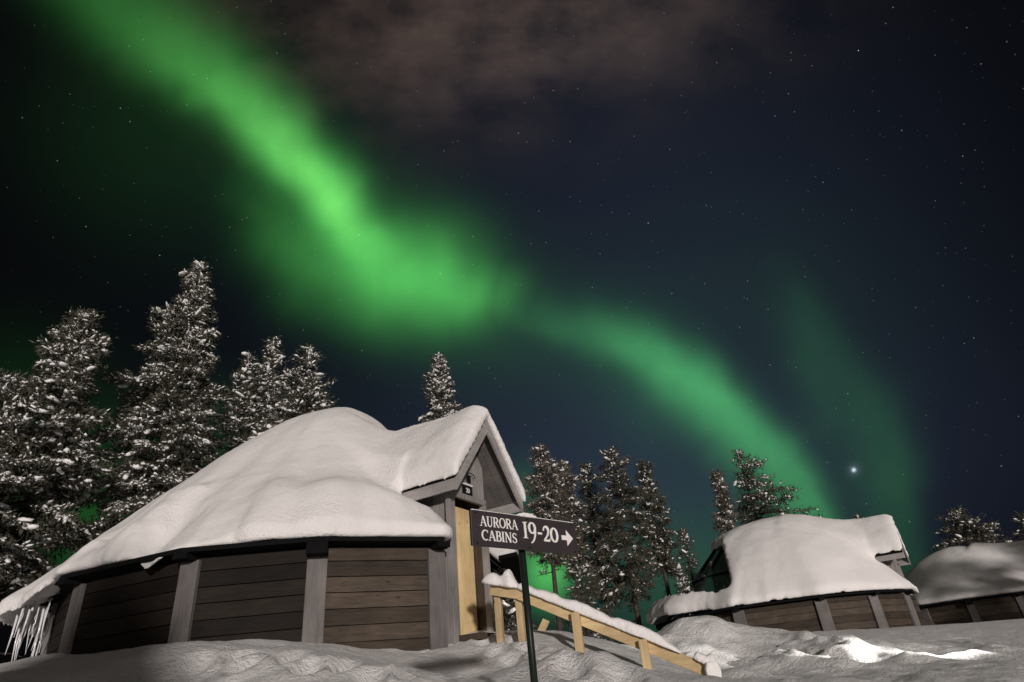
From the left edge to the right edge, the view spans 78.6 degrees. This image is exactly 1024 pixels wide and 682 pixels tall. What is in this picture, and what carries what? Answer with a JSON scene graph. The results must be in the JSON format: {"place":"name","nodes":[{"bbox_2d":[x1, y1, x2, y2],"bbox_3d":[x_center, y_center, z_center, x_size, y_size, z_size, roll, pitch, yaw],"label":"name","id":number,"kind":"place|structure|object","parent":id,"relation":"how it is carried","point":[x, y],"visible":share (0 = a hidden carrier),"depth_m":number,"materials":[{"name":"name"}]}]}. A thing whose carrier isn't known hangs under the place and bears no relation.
{"place":"outdoors","nodes":[
{"label":"outdoors","id":0,"kind":"place"},
{"bbox_2d":[0,615,1023,681],"bbox_3d":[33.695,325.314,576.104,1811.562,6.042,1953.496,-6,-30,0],"label":"snow ground","id":1,"kind":"structure","parent":0,"point":[989,651],"depth_m":7.75,"materials":[{"name":"white snow"}]},
{"bbox_2d":[0,367,52,599],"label":"pine tree","id":2,"kind":"object","parent":1,"relation":"on","point":[10,393],"visible":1,"depth_m":14.93,"materials":[{"name":"green plant"}]},
{"bbox_2d":[0,306,120,656],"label":"pine tree","id":3,"kind":"object","parent":1,"relation":"on","point":[67,481],"visible":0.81,"depth_m":16.64,"materials":[{"name":"green plant"}]},
{"bbox_2d":[62,257,238,554],"bbox_3d":[-11.112,3.470,20.286,5.194,15.289,5.406,-6,-30,0],"label":"spruce tree","id":4,"kind":"object","parent":1,"relation":"on","point":[164,408],"visible":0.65,"depth_m":20.12,"materials":[{"name":"green plant"}]},
{"bbox_2d":[202,350,268,461],"bbox_3d":[-10.770,6.482,24.029,4.240,13.830,4.210,-10,-30,7],"label":"spruce tree","id":5,"kind":"object","parent":1,"relation":"on","point":[228,428],"visible":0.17,"depth_m":25.72,"materials":[{"name":"green plant"}]},
{"bbox_2d":[224,335,292,449],"bbox_3d":[-10.515,6.503,25.644,4.286,15.393,4.780,-6,-30,0],"label":"spruce tree","id":6,"kind":"object","parent":1,"relation":"on","point":[273,379],"visible":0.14,"depth_m":28.13,"materials":[{"name":"green plant"}]},
{"bbox_2d":[0,405,525,660],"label":"cabin","id":7,"kind":"object","parent":1,"relation":"on","point":[346,526],"visible":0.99,"depth_m":8.71,"materials":[{"name":"brown wood"}]},
{"bbox_2d":[455,506,477,634],"bbox_3d":[-0.822,3.546,9.668,0.058,1.960,0.780,-21,-33,25],"label":"door","id":8,"kind":"structure","parent":7,"relation":"in","point":[465,554],"depth_m":9.75,"materials":[{"name":"yellow wood"}]},
{"bbox_2d":[462,482,472,495],"bbox_3d":[-0.723,2.420,10.163,0.040,0.189,0.260,-21,-33,25],"label":"number plaque","id":9,"kind":"object","parent":7,"relation":"attached to","point":[466,488],"visible":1,"depth_m":10.15,"materials":[{"name":"metal"}]},
{"bbox_2d":[466,473,474,482],"bbox_3d":[-0.692,2.256,10.303,0.060,0.157,0.232,-21,-33,25],"label":"wall lamp","id":10,"kind":"object","parent":7,"relation":"attached to","point":[468,477],"depth_m":10.28,"materials":[{"name":"metal"}]},
{"bbox_2d":[244,343,338,440],"bbox_3d":[-7.971,5.848,23.026,6.877,13.460,7.111,-6,-30,0],"label":"spruce tree","id":11,"kind":"object","parent":1,"relation":"on","point":[301,384],"visible":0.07,"depth_m":24.86,"materials":[{"name":"green plant"}]},
{"bbox_2d":[416,352,462,424],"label":"spruce tree","id":12,"kind":"object","parent":1,"relation":"on","point":[445,392],"visible":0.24,"depth_m":32.63,"materials":[{"name":"green plant"}]},
{"bbox_2d":[492,596,537,629],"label":"spruce tree","id":13,"kind":"object","parent":1,"relation":"on","point":[508,607],"visible":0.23,"depth_m":12.75,"materials":[{"name":"green plant"}]},
{"bbox_2d":[469,509,578,681],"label":"direction sign","id":14,"kind":"object","parent":1,"relation":"on","point":[521,533],"visible":1,"depth_m":4.18,"materials":[{"name":"dark black steel"},{"name":"dark painted board"},{"name":"white lettering paint"}]},
{"bbox_2d":[538,619,548,630],"bbox_3d":[0.422,4.535,9.651,0.110,0.485,0.483,-28,-36,33],"label":"plank","id":15,"kind":"object","parent":1,"relation":"on","point":[544,624],"visible":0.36,"depth_m":9.79,"materials":[{"name":"brown wood"}]},
{"bbox_2d":[522,442,580,631],"bbox_3d":[1.733,8.786,26.080,2.672,9.543,2.558,8,-33,-23],"label":"spruce tree","id":16,"kind":"object","parent":1,"relation":"on","point":[543,510],"visible":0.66,"depth_m":26.99,"materials":[{"name":"green plant"}]},
{"bbox_2d":[550,458,600,631],"bbox_3d":[2.680,9.489,27.148,2.430,9.143,2.660,-6,-30,0],"label":"spruce tree","id":17,"kind":"object","parent":1,"relation":"on","point":[571,503],"visible":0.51,"depth_m":27.62,"materials":[{"name":"green plant"}]},
{"bbox_2d":[555,563,612,640],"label":"spruce tree","id":18,"kind":"object","parent":1,"relation":"on","point":[579,571],"visible":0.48,"depth_m":17.59,"materials":[{"name":"green plant"}]},
{"bbox_2d":[482,569,721,676],"bbox_3d":[1.016,3.650,7.790,2.840,1.843,0.275,-14,-31,13],"label":"handrail","id":19,"kind":"object","parent":1,"relation":"on","point":[646,642],"visible":0.96,"depth_m":7.79,"materials":[{"name":"yellow wood"}]},
{"bbox_2d":[577,460,630,642],"bbox_3d":[4.094,9.956,28.528,2.160,9.408,2.413,-6,-30,0],"label":"pine tree","id":20,"kind":"object","parent":1,"relation":"on","point":[585,469],"visible":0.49,"depth_m":29.35,"materials":[{"name":"green plant"}]},
{"bbox_2d":[585,444,665,625],"bbox_3d":[4.821,8.875,26.610,3.453,9.203,3.475,-6,-30,0],"label":"pine tree","id":21,"kind":"object","parent":1,"relation":"on","point":[624,541],"visible":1,"depth_m":26.53,"materials":[{"name":"green plant"}]},
{"bbox_2d":[633,458,682,595],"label":"pine tree","id":22,"kind":"object","parent":1,"relation":"on","point":[665,564],"visible":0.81,"depth_m":29.30,"materials":[{"name":"green plant"}]},
{"bbox_2d":[671,563,695,616],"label":"sapling","id":23,"kind":"object","parent":1,"relation":"on","point":[677,569],"visible":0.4,"depth_m":22.77,"materials":[{"name":"green plant"}]},
{"bbox_2d":[673,527,702,592],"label":"spruce tree","id":24,"kind":"object","parent":1,"relation":"on","point":[685,553],"visible":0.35,"depth_m":30.53,"materials":[{"name":"green plant"}]},
{"bbox_2d":[709,468,738,536],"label":"spruce tree","id":25,"kind":"object","parent":1,"relation":"on","point":[722,504],"visible":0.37,"depth_m":31.87,"materials":[{"name":"green plant"}]},
{"bbox_2d":[729,448,822,524],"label":"pine tree","id":26,"kind":"object","parent":1,"relation":"on","point":[760,496],"visible":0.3,"depth_m":33.25,"materials":[{"name":"green plant"}]},
{"bbox_2d":[646,514,934,631],"bbox_3d":[10.076,9.661,24.471,9.979,5.039,9.923,-6,-30,0],"label":"cabin","id":27,"kind":"object","parent":1,"relation":"on","point":[794,572],"visible":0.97,"depth_m":21.18,"materials":[{"name":"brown wood"}]},
{"bbox_2d":[850,514,864,518],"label":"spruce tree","id":28,"kind":"object","parent":1,"relation":"on","point":[857,516],"visible":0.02,"depth_m":38.73,"materials":[{"name":"green plant"}]},
{"bbox_2d":[904,540,1023,624],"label":"cabin","id":29,"kind":"object","parent":1,"relation":"on","point":[975,582],"visible":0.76,"depth_m":28.60,"materials":[{"name":"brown wood"}]},
{"bbox_2d":[929,505,1016,550],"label":"pine tree","id":30,"kind":"object","parent":1,"relation":"on","point":[961,525],"visible":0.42,"depth_m":36.31,"materials":[{"name":"green plant"}]},
{"bbox_2d":[1006,510,1023,540],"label":"spruce tree","id":31,"kind":"object","parent":1,"relation":"on","point":[1019,533],"visible":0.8,"depth_m":35.82,"materials":[{"name":"green plant"}]},
{"bbox_2d":[0,0,1023,663],"label":"sky","id":32,"kind":"structure","parent":0,"point":[678,235],"materials":[{"name":"black"}]}
]}

